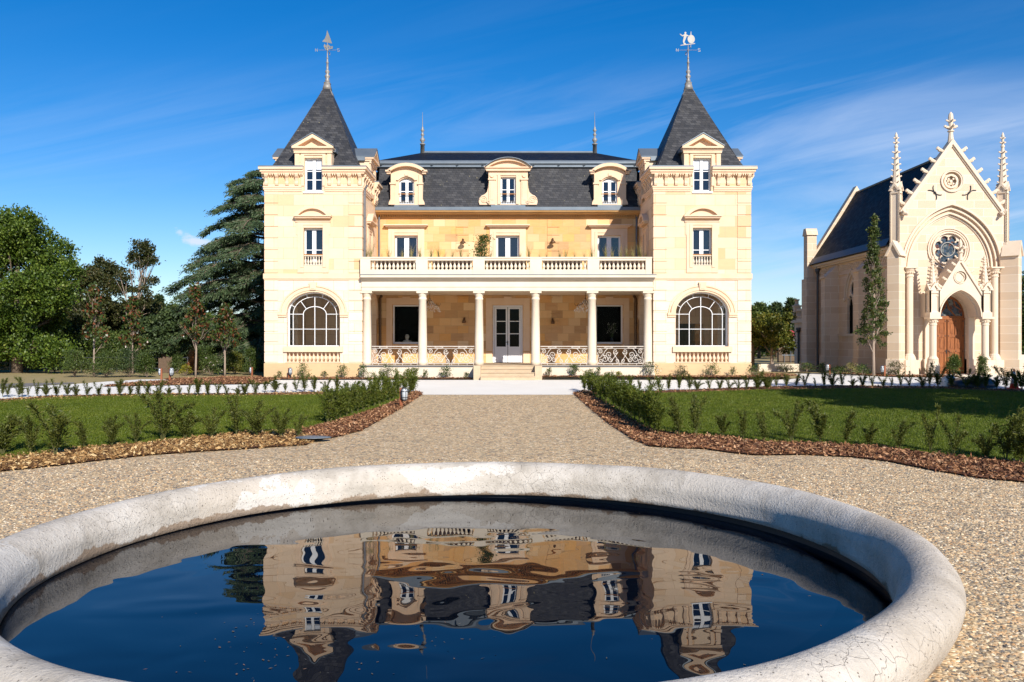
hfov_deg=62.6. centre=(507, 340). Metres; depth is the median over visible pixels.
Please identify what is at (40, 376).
ground
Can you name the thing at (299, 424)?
yew plant
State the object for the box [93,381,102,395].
yew plant
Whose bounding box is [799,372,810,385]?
yew plant
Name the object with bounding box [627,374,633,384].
yew plant
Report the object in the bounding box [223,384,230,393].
yew plant
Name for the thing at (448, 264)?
planter box
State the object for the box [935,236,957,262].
rose window
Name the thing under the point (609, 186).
window
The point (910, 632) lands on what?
pool basin
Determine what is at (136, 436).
yew plant
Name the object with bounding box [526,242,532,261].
grass tuft
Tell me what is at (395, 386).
yew plant
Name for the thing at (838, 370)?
leafy shrub
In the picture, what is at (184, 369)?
leafy shrub
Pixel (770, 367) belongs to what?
wall
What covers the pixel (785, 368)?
leafy shrub
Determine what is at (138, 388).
yew plant
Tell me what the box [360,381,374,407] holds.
yew plant
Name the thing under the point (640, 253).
grass tuft
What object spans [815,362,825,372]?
leafy shrub
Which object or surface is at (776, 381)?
yew plant
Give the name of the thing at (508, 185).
window
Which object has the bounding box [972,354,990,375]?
leafy shrub
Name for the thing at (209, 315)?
wood
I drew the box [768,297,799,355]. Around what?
pine tree
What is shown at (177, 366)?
leafy shrub
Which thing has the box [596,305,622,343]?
window
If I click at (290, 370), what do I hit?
garden lamp
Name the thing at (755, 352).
wood
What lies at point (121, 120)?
sky
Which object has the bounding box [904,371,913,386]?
yew plant
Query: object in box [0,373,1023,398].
drive
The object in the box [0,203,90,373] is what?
broadleaf tree
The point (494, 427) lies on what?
gravel
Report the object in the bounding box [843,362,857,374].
leafy shrub
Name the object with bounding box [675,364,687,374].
leafy shrub
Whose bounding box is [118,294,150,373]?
magnolia sapling
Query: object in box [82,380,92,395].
yew plant
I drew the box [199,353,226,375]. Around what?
leafy shrub
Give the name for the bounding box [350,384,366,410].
yew plant
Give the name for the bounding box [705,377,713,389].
yew plant
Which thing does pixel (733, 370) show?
leafy shrub
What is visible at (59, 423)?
yew plant
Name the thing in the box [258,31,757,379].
chateau
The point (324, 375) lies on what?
leafy shrub
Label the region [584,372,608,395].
yew plant
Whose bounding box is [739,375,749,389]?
yew plant
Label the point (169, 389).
yew plant
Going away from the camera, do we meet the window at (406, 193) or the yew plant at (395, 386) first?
the yew plant at (395, 386)
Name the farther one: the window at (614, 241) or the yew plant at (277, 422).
the window at (614, 241)
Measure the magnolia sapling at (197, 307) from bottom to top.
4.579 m
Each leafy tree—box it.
[55,292,87,342]
[162,301,184,318]
[751,301,773,364]
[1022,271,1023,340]
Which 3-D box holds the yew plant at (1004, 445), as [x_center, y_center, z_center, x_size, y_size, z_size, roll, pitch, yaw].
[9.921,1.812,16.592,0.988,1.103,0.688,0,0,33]
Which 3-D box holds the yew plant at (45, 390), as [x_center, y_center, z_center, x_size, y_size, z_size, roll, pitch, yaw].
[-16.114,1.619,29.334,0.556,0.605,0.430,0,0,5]
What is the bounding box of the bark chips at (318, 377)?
[204,375,471,379]
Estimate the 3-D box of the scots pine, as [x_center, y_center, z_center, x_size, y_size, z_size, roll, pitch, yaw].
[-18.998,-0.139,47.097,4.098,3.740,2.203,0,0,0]
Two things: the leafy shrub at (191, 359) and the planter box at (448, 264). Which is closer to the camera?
the planter box at (448, 264)
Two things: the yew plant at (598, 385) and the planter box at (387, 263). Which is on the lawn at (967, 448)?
the yew plant at (598, 385)
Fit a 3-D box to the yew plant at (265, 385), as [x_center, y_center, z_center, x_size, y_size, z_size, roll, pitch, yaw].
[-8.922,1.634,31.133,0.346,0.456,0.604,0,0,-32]
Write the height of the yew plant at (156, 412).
1.268 m
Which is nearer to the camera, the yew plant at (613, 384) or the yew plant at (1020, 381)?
the yew plant at (613, 384)
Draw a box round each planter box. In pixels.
[375,261,412,269]
[432,261,469,269]
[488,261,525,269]
[544,261,579,269]
[599,261,637,269]
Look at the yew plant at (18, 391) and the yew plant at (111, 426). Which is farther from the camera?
the yew plant at (18, 391)
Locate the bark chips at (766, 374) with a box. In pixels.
[544,372,796,377]
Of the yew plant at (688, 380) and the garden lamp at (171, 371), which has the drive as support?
the garden lamp at (171, 371)
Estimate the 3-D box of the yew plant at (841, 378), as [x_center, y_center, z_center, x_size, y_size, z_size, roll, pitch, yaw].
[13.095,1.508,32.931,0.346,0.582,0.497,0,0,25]
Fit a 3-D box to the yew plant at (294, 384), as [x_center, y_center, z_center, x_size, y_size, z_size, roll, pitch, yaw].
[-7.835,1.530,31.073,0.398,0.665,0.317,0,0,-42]
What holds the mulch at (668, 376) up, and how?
on the ground at (40, 376)
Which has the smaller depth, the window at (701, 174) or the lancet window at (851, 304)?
the window at (701, 174)
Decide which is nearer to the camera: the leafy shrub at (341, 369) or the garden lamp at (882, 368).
the leafy shrub at (341, 369)
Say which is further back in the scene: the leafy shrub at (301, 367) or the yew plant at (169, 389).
the leafy shrub at (301, 367)
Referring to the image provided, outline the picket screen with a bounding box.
[159,357,171,372]
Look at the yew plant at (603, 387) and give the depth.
27.74 m
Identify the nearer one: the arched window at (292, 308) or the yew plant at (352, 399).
the yew plant at (352, 399)
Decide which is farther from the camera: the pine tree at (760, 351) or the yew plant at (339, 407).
the pine tree at (760, 351)
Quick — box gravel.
[0,395,1023,681]
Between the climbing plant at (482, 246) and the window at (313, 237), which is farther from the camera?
the climbing plant at (482, 246)
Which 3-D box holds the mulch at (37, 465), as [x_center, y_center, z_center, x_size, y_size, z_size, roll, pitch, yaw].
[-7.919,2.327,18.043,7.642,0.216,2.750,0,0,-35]
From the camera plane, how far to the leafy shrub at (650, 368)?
37.92 m
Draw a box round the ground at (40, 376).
[0,352,1023,388]
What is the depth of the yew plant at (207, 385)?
29.64 m
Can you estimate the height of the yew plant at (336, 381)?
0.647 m
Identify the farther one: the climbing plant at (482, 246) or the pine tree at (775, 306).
the pine tree at (775, 306)
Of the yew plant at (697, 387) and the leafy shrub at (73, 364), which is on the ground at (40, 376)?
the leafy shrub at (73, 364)
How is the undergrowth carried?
on the ground at (40, 376)
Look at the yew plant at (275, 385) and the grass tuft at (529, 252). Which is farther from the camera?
the grass tuft at (529, 252)
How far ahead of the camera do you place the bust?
43.29 m
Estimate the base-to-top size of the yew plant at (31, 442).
0.862 m
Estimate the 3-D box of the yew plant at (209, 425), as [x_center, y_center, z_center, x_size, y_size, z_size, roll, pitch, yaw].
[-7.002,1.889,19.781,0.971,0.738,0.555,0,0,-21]
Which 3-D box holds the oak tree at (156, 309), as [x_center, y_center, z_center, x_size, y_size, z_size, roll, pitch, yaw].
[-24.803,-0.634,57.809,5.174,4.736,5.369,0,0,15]
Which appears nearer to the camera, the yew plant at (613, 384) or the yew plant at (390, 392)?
the yew plant at (613, 384)
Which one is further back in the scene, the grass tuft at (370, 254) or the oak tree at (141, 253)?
the oak tree at (141, 253)
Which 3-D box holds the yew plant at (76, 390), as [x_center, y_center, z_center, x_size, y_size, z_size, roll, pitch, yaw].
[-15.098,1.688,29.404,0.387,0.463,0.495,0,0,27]
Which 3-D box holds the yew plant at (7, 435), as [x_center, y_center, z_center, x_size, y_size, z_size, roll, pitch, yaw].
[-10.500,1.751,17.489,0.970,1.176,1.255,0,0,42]
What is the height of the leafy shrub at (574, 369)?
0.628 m
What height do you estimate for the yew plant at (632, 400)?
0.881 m
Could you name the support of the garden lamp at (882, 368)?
on the mulch
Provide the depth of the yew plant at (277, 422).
19.77 m
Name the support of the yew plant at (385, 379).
on the lawn at (156, 423)
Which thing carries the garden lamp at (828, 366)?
on the drive
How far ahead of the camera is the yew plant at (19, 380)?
29.22 m
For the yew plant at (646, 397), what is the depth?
20.67 m
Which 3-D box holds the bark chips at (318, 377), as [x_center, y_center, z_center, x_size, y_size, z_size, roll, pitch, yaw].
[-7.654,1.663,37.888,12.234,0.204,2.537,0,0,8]
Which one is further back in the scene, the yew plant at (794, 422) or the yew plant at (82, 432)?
the yew plant at (794, 422)
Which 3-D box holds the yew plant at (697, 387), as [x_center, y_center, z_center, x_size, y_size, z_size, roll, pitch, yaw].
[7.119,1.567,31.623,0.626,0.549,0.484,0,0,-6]
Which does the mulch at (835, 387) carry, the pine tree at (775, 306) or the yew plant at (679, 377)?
the yew plant at (679, 377)
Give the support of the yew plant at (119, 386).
on the mulch at (173, 394)
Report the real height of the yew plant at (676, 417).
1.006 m
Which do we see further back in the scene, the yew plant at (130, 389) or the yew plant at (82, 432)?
the yew plant at (130, 389)
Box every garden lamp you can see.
[158,368,162,379]
[169,367,173,379]
[288,368,292,377]
[400,387,407,407]
[826,364,830,374]
[880,365,885,376]
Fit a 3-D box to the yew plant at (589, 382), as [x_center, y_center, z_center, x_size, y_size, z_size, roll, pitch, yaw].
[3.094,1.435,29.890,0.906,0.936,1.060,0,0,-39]
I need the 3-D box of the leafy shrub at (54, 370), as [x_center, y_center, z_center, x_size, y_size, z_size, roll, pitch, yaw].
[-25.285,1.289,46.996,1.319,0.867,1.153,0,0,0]
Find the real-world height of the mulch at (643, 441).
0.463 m
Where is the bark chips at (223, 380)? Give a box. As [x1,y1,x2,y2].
[103,375,273,386]
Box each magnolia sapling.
[80,281,111,376]
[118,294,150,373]
[180,282,213,376]
[209,302,243,375]
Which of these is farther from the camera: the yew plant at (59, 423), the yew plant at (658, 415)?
the yew plant at (658, 415)
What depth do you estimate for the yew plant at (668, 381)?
31.54 m
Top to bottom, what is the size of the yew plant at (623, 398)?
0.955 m
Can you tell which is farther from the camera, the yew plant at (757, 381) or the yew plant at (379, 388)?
the yew plant at (757, 381)
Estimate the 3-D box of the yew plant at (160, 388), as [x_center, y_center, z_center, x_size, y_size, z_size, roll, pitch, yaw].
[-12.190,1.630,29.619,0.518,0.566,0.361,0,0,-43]
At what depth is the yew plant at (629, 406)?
23.44 m
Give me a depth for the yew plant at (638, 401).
22.05 m
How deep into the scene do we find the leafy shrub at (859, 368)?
41.55 m
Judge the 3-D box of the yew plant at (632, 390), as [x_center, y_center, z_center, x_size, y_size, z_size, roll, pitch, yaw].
[3.515,1.578,22.500,1.093,1.165,0.934,0,0,-28]
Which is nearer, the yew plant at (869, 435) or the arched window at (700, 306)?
the yew plant at (869, 435)
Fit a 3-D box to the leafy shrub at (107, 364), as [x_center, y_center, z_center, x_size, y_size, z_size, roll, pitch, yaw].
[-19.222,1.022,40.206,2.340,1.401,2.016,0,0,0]
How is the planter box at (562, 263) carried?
on the chateau
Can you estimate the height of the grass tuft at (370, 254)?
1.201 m
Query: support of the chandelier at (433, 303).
hanging from the chateau
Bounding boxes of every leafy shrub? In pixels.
[23,362,40,371]
[42,358,61,371]
[56,347,98,376]
[80,348,128,376]
[104,346,146,376]
[131,350,157,376]
[167,353,186,372]
[175,363,193,374]
[186,349,198,374]
[189,343,221,371]
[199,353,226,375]
[226,350,246,373]
[240,346,260,374]
[297,361,309,375]
[320,370,328,377]
[336,364,348,377]
[357,364,369,376]
[379,363,393,377]
[422,369,428,377]
[438,364,452,377]
[569,364,583,375]
[640,361,661,377]
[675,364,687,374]
[703,362,720,375]
[728,366,737,375]
[746,362,761,374]
[777,363,795,371]
[795,362,817,371]
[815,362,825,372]
[828,365,855,374]
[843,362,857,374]
[852,363,871,375]
[881,359,906,374]
[945,353,962,375]
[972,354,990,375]
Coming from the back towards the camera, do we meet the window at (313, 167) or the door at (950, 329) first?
the door at (950, 329)
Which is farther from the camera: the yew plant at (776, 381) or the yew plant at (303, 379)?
the yew plant at (776, 381)
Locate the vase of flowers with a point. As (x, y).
(611, 340)
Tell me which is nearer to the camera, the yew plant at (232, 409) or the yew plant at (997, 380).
the yew plant at (232, 409)
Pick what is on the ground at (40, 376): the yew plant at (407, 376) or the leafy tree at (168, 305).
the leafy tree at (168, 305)
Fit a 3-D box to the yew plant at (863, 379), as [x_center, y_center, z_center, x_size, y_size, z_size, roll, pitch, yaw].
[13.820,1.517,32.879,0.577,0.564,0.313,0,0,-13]
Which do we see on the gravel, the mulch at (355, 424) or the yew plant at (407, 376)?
the mulch at (355, 424)
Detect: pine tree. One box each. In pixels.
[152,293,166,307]
[751,301,770,357]
[757,301,783,357]
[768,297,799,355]
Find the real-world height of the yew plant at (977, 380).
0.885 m
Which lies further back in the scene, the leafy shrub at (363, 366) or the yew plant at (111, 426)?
the leafy shrub at (363, 366)
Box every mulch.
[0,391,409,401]
[2,431,311,469]
[211,378,432,378]
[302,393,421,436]
[543,374,794,376]
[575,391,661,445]
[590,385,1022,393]
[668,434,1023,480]
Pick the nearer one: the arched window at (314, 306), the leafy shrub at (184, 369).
the arched window at (314, 306)
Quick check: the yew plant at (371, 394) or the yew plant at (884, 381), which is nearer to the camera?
the yew plant at (371, 394)
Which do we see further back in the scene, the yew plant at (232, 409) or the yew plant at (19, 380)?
the yew plant at (19, 380)
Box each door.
[493,305,522,361]
[937,296,964,373]
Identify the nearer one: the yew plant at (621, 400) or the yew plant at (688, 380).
the yew plant at (621, 400)
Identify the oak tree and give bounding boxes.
[66,254,130,347]
[99,299,184,345]
[113,238,165,339]
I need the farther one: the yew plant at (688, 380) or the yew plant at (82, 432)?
the yew plant at (688, 380)
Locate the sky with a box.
[0,0,1023,321]
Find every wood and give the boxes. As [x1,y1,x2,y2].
[68,310,253,331]
[751,312,1023,356]
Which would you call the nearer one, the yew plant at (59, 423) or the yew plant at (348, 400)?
the yew plant at (59, 423)
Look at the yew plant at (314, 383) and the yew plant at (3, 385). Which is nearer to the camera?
the yew plant at (3, 385)
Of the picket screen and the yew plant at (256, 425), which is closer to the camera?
the yew plant at (256, 425)
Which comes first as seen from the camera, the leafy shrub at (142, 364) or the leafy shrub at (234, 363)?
the leafy shrub at (142, 364)
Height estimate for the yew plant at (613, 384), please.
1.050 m
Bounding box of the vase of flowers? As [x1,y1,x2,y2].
[607,324,615,341]
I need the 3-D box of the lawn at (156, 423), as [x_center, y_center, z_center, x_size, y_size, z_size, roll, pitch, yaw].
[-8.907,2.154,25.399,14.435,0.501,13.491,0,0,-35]
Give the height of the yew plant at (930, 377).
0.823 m
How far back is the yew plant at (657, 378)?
31.60 m
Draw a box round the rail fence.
[0,357,188,371]
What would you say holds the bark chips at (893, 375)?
on the ground at (40, 376)
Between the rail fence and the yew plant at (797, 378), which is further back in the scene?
the rail fence
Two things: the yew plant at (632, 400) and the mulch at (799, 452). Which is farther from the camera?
the yew plant at (632, 400)
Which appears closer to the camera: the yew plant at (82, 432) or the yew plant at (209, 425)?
the yew plant at (82, 432)
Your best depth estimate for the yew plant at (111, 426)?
18.39 m
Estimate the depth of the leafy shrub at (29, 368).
46.99 m
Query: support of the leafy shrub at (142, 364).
on the ground at (40, 376)
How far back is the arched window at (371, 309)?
42.77 m
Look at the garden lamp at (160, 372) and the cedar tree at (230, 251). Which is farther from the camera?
the cedar tree at (230, 251)
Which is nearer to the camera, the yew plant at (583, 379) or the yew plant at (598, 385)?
the yew plant at (598, 385)
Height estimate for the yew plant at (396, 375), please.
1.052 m
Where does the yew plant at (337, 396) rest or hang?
on the lawn at (156, 423)
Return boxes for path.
[0,382,73,387]
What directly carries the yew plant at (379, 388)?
on the lawn at (156, 423)
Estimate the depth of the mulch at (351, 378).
37.62 m
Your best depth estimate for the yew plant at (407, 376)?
29.73 m
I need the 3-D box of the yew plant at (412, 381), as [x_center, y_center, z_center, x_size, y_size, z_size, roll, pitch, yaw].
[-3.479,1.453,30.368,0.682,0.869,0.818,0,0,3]
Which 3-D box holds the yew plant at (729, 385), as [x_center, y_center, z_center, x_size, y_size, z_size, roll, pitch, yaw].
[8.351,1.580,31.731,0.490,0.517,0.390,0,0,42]
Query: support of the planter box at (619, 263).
on the chateau
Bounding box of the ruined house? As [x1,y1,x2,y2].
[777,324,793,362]
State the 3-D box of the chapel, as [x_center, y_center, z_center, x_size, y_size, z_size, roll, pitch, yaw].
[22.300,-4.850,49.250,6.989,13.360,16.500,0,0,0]
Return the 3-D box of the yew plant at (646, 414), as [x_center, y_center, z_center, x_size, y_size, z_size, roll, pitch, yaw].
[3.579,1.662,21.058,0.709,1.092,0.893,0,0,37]
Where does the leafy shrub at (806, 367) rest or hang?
on the ground at (40, 376)
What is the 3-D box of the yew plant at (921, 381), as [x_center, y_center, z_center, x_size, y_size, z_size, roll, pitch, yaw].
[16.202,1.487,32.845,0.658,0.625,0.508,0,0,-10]
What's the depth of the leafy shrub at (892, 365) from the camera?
41.25 m
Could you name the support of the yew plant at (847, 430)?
on the mulch at (799, 452)
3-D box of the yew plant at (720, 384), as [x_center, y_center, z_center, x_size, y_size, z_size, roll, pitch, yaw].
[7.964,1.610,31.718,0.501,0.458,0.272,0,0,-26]
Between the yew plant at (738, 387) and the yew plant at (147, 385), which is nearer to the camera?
the yew plant at (147, 385)
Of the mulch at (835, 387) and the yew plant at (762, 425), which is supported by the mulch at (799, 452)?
the yew plant at (762, 425)
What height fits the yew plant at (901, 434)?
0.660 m
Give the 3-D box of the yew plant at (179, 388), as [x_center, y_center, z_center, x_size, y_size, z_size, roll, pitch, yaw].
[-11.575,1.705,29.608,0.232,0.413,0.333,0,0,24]
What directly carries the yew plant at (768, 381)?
on the mulch at (835, 387)
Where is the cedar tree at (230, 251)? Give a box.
[158,169,264,372]
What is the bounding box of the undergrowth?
[0,328,248,369]
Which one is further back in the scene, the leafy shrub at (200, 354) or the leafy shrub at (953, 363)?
the leafy shrub at (200, 354)
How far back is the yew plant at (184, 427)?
19.53 m
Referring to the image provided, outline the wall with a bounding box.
[758,364,805,371]
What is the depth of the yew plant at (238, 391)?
29.71 m
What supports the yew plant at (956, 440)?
on the lawn at (967, 448)
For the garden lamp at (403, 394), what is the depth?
26.00 m
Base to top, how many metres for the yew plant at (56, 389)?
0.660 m
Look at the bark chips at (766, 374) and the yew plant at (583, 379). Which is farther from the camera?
the bark chips at (766, 374)
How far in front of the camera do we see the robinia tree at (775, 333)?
48.81 m
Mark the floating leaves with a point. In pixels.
(361, 663)
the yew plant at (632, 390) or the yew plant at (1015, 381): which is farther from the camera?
the yew plant at (1015, 381)
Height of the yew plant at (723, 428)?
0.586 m
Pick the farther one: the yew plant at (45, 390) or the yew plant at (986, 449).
the yew plant at (45, 390)
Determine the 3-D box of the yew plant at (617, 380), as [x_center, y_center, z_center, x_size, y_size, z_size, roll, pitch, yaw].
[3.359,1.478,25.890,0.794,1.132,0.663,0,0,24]
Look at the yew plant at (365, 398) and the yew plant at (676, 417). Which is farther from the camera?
the yew plant at (365, 398)
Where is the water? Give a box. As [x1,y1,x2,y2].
[0,497,891,681]
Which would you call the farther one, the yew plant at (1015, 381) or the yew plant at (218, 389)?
the yew plant at (1015, 381)
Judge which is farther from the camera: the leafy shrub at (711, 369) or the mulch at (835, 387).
the leafy shrub at (711, 369)
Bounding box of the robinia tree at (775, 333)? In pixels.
[751,306,798,363]
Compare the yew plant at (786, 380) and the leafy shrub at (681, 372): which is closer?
the yew plant at (786, 380)
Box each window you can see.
[288,292,339,345]
[290,304,293,344]
[303,159,322,192]
[305,229,322,264]
[371,309,371,347]
[393,305,418,343]
[395,236,417,268]
[398,179,414,203]
[496,236,518,256]
[500,178,515,203]
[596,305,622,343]
[598,236,620,261]
[602,179,617,203]
[676,292,726,345]
[692,159,711,192]
[693,229,710,264]
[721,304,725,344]
[850,285,852,333]
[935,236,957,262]
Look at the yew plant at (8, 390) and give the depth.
29.27 m
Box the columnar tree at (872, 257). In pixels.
[852,213,892,375]
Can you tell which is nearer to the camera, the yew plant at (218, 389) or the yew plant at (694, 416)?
the yew plant at (694, 416)
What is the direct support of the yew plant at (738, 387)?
on the mulch at (835, 387)
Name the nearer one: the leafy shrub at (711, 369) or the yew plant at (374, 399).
the yew plant at (374, 399)
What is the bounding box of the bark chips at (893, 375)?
[839,372,964,376]
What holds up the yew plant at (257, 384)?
on the mulch at (173, 394)
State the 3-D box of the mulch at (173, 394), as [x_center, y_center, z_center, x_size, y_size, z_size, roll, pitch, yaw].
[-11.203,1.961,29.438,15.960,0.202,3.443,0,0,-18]
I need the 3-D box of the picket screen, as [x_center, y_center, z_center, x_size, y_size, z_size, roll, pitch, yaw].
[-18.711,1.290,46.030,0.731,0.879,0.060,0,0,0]
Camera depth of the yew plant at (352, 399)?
24.23 m
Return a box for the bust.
[403,334,411,341]
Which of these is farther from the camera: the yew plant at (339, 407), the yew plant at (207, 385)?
the yew plant at (207, 385)
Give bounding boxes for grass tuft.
[366,243,375,256]
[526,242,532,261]
[636,240,643,261]
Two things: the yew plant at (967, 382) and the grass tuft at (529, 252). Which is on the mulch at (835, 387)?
the yew plant at (967, 382)
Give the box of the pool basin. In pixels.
[0,462,966,681]
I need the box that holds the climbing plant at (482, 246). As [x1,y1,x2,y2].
[468,234,494,268]
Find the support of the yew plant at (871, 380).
on the mulch at (835, 387)
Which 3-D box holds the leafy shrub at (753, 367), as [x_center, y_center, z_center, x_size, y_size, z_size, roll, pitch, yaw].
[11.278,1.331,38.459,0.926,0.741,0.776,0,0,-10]
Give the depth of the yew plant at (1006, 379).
32.13 m
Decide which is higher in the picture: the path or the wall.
the wall
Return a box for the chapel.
[791,112,1023,376]
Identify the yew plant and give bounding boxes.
[0,378,7,395]
[0,413,37,453]
[5,383,12,394]
[8,414,42,452]
[10,384,25,394]
[14,375,24,395]
[22,399,79,454]
[33,379,39,395]
[36,379,51,395]
[48,378,65,394]
[62,383,70,395]
[68,383,80,395]
[73,419,89,446]
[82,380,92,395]
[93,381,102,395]
[102,414,127,444]
[114,379,126,395]
[120,411,153,441]
[127,385,134,394]
[131,386,197,439]
[134,382,141,394]
[138,380,151,393]
[153,380,167,390]
[164,383,175,394]
[171,400,202,437]
[176,385,181,394]
[191,406,227,435]
[193,378,203,394]
[204,380,211,394]
[212,382,221,394]
[222,393,247,433]
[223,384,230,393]
[231,385,242,393]
[235,400,278,434]
[238,382,250,394]
[248,378,259,393]
[262,380,270,389]
[263,375,281,390]
[269,407,296,435]
[291,414,309,434]
[292,374,300,390]
[300,372,311,390]
[310,375,318,390]
[313,385,342,421]
[319,378,333,388]
[319,388,346,419]
[321,390,346,418]
[333,375,340,387]
[337,389,350,417]
[338,380,361,415]
[344,381,360,412]
[350,378,380,409]
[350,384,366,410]
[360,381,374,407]
[364,377,381,405]
[367,371,388,403]
[379,371,392,401]
[383,377,396,399]
[384,377,403,397]
[392,368,403,395]
[400,368,416,387]
[404,369,418,392]
[408,367,419,390]
[580,370,588,389]
[583,368,607,393]
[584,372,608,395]
[591,374,607,400]
[593,372,607,397]
[605,370,618,402]
[605,377,623,409]
[606,374,628,406]
[611,377,633,411]
[616,378,636,415]
[619,382,637,412]
[620,379,661,421]
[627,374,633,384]
[628,391,636,418]
[634,398,645,423]
[636,389,661,427]
[639,383,666,430]
[651,403,667,433]
[655,375,662,387]
[664,394,684,433]
[666,373,672,388]
[676,374,681,387]
[683,373,694,389]
[688,393,711,434]
[692,376,704,389]
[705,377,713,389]
[713,413,731,435]
[715,378,724,388]
[725,377,735,388]
[733,379,743,388]
[735,409,749,437]
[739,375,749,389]
[751,368,767,388]
[753,410,771,440]
[758,372,772,388]
[770,373,781,386]
[770,398,809,441]
[782,373,789,386]
[794,373,801,384]
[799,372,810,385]
[800,398,833,441]
[821,371,827,384]
[825,372,838,386]
[838,372,847,386]
[840,410,860,440]
[848,375,858,386]
[857,373,867,386]
[861,422,879,443]
[868,375,875,386]
[878,375,887,386]
[887,419,915,448]
[895,369,904,384]
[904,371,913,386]
[915,371,929,386]
[917,401,944,451]
[921,367,933,386]
[930,361,949,386]
[939,412,969,452]
[943,370,955,386]
[957,367,973,386]
[969,424,1001,455]
[970,365,995,387]
[980,372,991,387]
[984,405,1023,459]
[990,365,1017,388]
[991,375,1001,387]
[1001,416,1023,463]
[1011,366,1023,388]
[1011,367,1021,388]
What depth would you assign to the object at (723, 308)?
42.48 m
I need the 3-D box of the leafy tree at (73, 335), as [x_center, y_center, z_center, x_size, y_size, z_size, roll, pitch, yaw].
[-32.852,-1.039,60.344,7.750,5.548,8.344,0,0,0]
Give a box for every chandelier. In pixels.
[418,298,440,311]
[574,293,596,311]
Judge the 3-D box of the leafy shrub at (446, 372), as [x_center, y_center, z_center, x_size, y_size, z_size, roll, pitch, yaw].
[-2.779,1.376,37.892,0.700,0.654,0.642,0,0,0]
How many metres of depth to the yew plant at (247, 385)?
29.75 m
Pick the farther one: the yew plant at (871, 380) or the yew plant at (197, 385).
the yew plant at (871, 380)
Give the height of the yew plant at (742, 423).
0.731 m
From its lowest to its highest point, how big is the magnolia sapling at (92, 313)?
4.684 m
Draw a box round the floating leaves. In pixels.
[147,521,821,674]
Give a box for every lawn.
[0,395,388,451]
[599,389,1023,462]
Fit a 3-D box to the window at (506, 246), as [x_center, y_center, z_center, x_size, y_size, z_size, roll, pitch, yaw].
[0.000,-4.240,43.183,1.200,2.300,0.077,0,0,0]
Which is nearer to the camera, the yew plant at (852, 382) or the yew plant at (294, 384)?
the yew plant at (294, 384)
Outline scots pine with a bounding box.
[130,306,202,358]
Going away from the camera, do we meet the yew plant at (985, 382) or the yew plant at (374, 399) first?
the yew plant at (374, 399)
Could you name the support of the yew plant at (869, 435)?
on the mulch at (799, 452)
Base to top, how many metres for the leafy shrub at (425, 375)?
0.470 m
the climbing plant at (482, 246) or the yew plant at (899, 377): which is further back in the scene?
the climbing plant at (482, 246)
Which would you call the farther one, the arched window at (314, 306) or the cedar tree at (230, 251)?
the cedar tree at (230, 251)
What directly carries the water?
in the pool basin
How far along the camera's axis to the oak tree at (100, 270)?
54.24 m
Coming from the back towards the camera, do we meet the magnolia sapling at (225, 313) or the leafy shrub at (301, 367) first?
the magnolia sapling at (225, 313)
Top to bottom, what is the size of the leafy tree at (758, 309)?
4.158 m
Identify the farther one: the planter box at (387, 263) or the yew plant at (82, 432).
the planter box at (387, 263)
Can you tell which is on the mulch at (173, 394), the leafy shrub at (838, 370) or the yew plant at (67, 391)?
the yew plant at (67, 391)
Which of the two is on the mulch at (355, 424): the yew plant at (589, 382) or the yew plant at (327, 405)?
the yew plant at (327, 405)

